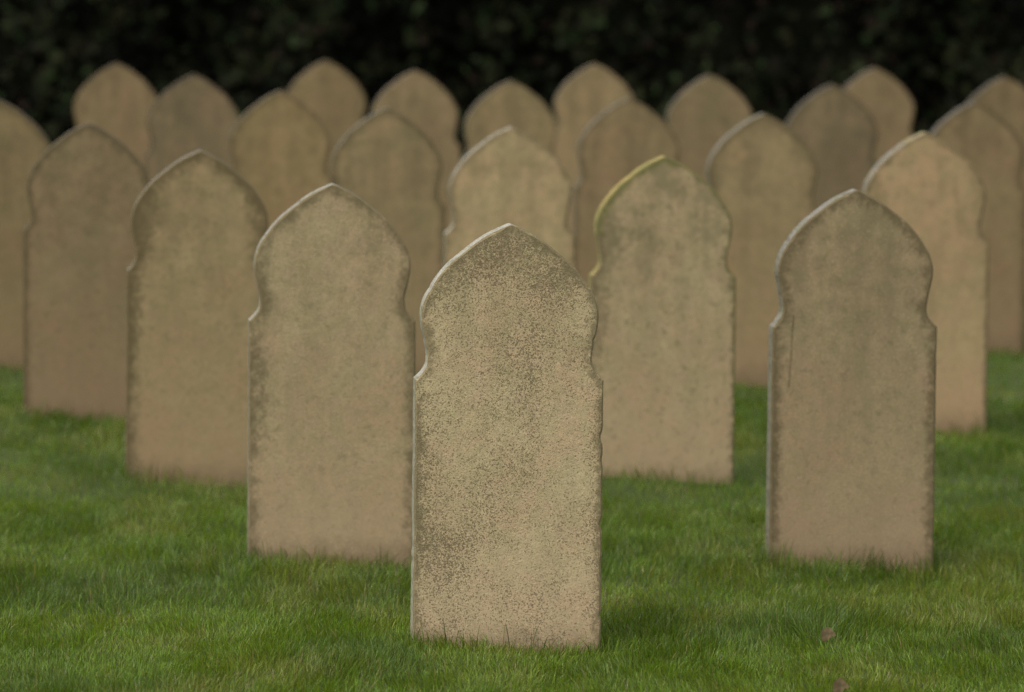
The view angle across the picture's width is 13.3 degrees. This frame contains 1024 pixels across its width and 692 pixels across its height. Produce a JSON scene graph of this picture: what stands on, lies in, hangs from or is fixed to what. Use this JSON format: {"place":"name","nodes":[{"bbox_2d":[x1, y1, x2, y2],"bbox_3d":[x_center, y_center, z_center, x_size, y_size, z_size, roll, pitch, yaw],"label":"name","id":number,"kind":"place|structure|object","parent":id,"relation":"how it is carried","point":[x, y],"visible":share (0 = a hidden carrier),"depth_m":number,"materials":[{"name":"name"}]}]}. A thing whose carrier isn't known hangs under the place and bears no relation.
{"place":"outdoors","nodes":[
{"label":"outdoors","id":0,"kind":"place"},
{"bbox_2d":[0,343,1023,691],"bbox_3d":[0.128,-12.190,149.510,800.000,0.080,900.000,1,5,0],"label":"lawn ground","id":1,"kind":"structure","parent":0,"point":[996,381],"depth_m":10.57,"materials":[{"name":"plant"}]},
{"bbox_2d":[0,100,50,369],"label":"headstone","id":2,"kind":"object","parent":1,"relation":"on","point":[25,144],"visible":0.48,"depth_m":14.17,"materials":[{"name":"stone"}]},
{"bbox_2d":[23,123,149,422],"bbox_3d":[-1.234,-0.146,12.854,0.384,1.008,0.064,0,5,-5],"label":"headstone","id":3,"kind":"object","parent":1,"relation":"on","point":[87,184],"visible":0.81,"depth_m":12.81,"materials":[{"name":"stone"}]},
{"bbox_2d":[73,63,157,166],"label":"headstone","id":4,"kind":"object","parent":1,"relation":"on","point":[117,100],"visible":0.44,"depth_m":18.19,"materials":[{"name":"stone"}]},
{"bbox_2d":[144,74,239,181],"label":"headstone","id":5,"kind":"object","parent":1,"relation":"on","point":[190,114],"visible":0.41,"depth_m":16.99,"materials":[{"name":"stone"}]},
{"bbox_2d":[125,150,267,486],"bbox_3d":[-0.818,-0.009,11.528,0.384,1.009,0.064,0,5,-5],"label":"headstone","id":6,"kind":"object","parent":1,"relation":"on","point":[199,222],"visible":0.85,"depth_m":11.49,"materials":[{"name":"stone"}]},
{"bbox_2d":[229,90,333,228],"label":"headstone","id":7,"kind":"object","parent":1,"relation":"on","point":[280,145],"visible":0.41,"depth_m":15.46,"materials":[{"name":"stone"}]},
{"bbox_2d":[287,60,365,177],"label":"headstone","id":8,"kind":"object","parent":1,"relation":"on","point":[330,95],"visible":0.32,"depth_m":19.58,"materials":[{"name":"stone"}]},
{"bbox_2d":[247,183,415,568],"bbox_3d":[-0.414,0.131,10.104,0.385,1.008,0.064,0,5,-6],"label":"headstone","id":9,"kind":"object","parent":1,"relation":"on","point":[331,347],"visible":0.85,"depth_m":10.07,"materials":[{"name":"stone"}]},
{"bbox_2d":[331,107,445,373],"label":"headstone","id":10,"kind":"object","parent":1,"relation":"on","point":[386,162],"visible":0.42,"depth_m":14.16,"materials":[{"name":"stone"}]},
{"bbox_2d":[371,70,460,231],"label":"headstone","id":11,"kind":"object","parent":1,"relation":"on","point":[425,104],"visible":0.34,"depth_m":18.19,"materials":[{"name":"stone"}]},
{"bbox_2d":[410,223,603,653],"bbox_3d":[-0.010,0.256,8.894,0.384,1.008,0.064,0,5,-6],"label":"headstone","id":12,"kind":"object","parent":1,"relation":"on","point":[507,466],"visible":0.92,"depth_m":8.86,"materials":[{"name":"stone"}]},
{"bbox_2d":[460,80,556,161],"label":"headstone","id":13,"kind":"object","parent":1,"relation":"on","point":[513,104],"visible":0.27,"depth_m":16.99,"materials":[{"name":"stone"}]},
{"bbox_2d":[443,127,575,266],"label":"headstone","id":14,"kind":"object","parent":1,"relation":"on","point":[515,177],"visible":0.38,"depth_m":12.79,"materials":[{"name":"stone"}]},
{"bbox_2d":[0,0,1023,159],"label":"hedge","id":15,"kind":"object","parent":1,"relation":"on","point":[782,60],"visible":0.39,"depth_m":22.73,"materials":[{"name":"green plant"}]},
{"bbox_2d":[553,64,633,231],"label":"headstone","id":16,"kind":"object","parent":1,"relation":"on","point":[585,97],"visible":0.39,"depth_m":19.59,"materials":[{"name":"stone"}]},
{"bbox_2d":[573,98,679,285],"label":"headstone","id":17,"kind":"object","parent":1,"relation":"on","point":[619,141],"visible":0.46,"depth_m":15.45,"materials":[{"name":"stone"}]},
{"bbox_2d":[589,155,735,484],"bbox_3d":[0.391,0.006,11.529,0.384,1.008,0.064,0,5,-5],"label":"headstone","id":18,"kind":"object","parent":1,"relation":"on","point":[662,281],"visible":0.86,"depth_m":11.49,"materials":[{"name":"stone"}]},
{"bbox_2d":[666,75,752,182],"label":"headstone","id":19,"kind":"object","parent":1,"relation":"on","point":[705,115],"visible":0.27,"depth_m":18.19,"materials":[{"name":"stone"}]},
{"bbox_2d":[706,113,817,387],"bbox_3d":[0.799,-0.246,14.215,0.384,1.008,0.064,0,6,-6],"label":"headstone","id":20,"kind":"object","parent":1,"relation":"on","point":[761,173],"visible":0.56,"depth_m":14.17,"materials":[{"name":"stone"}]},
{"bbox_2d":[821,627,835,640],"bbox_3d":[0.639,0.581,8.883,0.032,0.032,0.007,8,-22,11],"label":"fallen leaf","id":21,"kind":"object","parent":1,"relation":"on","point":[827,633],"visible":1,"depth_m":8.88,"materials":[{"name":"brown plant"}]},
{"bbox_2d":[786,84,877,207],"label":"headstone","id":22,"kind":"object","parent":1,"relation":"on","point":[834,128],"visible":0.37,"depth_m":17.00,"materials":[{"name":"stone"}]},
{"bbox_2d":[833,677,848,691],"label":"fallen leaf","id":23,"kind":"object","parent":1,"relation":"on","point":[840,685],"visible":1,"depth_m":8.23,"materials":[{"name":"brown plant"}]},
{"bbox_2d":[765,189,936,572],"bbox_3d":[0.778,0.144,10.104,0.385,1.009,0.064,0,5,-5],"label":"headstone","id":24,"kind":"object","parent":1,"relation":"on","point":[850,457],"visible":0.93,"depth_m":10.07,"materials":[{"name":"stone"}]},
{"bbox_2d":[843,68,913,162],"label":"headstone","id":25,"kind":"object","parent":1,"relation":"on","point":[884,99],"visible":0.32,"depth_m":19.58,"materials":[{"name":"stone"}]},
{"bbox_2d":[862,132,988,434],"bbox_3d":[1.196,-0.119,12.852,0.384,1.008,0.064,0,5,-5],"label":"headstone","id":26,"kind":"object","parent":1,"relation":"on","point":[929,189],"visible":0.59,"depth_m":12.81,"materials":[{"name":"stone"}]},
{"bbox_2d":[930,101,1023,354],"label":"headstone","id":27,"kind":"object","parent":1,"relation":"on","point":[985,142],"visible":0.46,"depth_m":15.48,"materials":[{"name":"stone"}]},
{"bbox_2d":[966,76,1023,186],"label":"headstone","id":28,"kind":"object","parent":1,"relation":"on","point":[1002,97],"visible":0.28,"depth_m":18.18,"materials":[{"name":"stone"}]}
]}

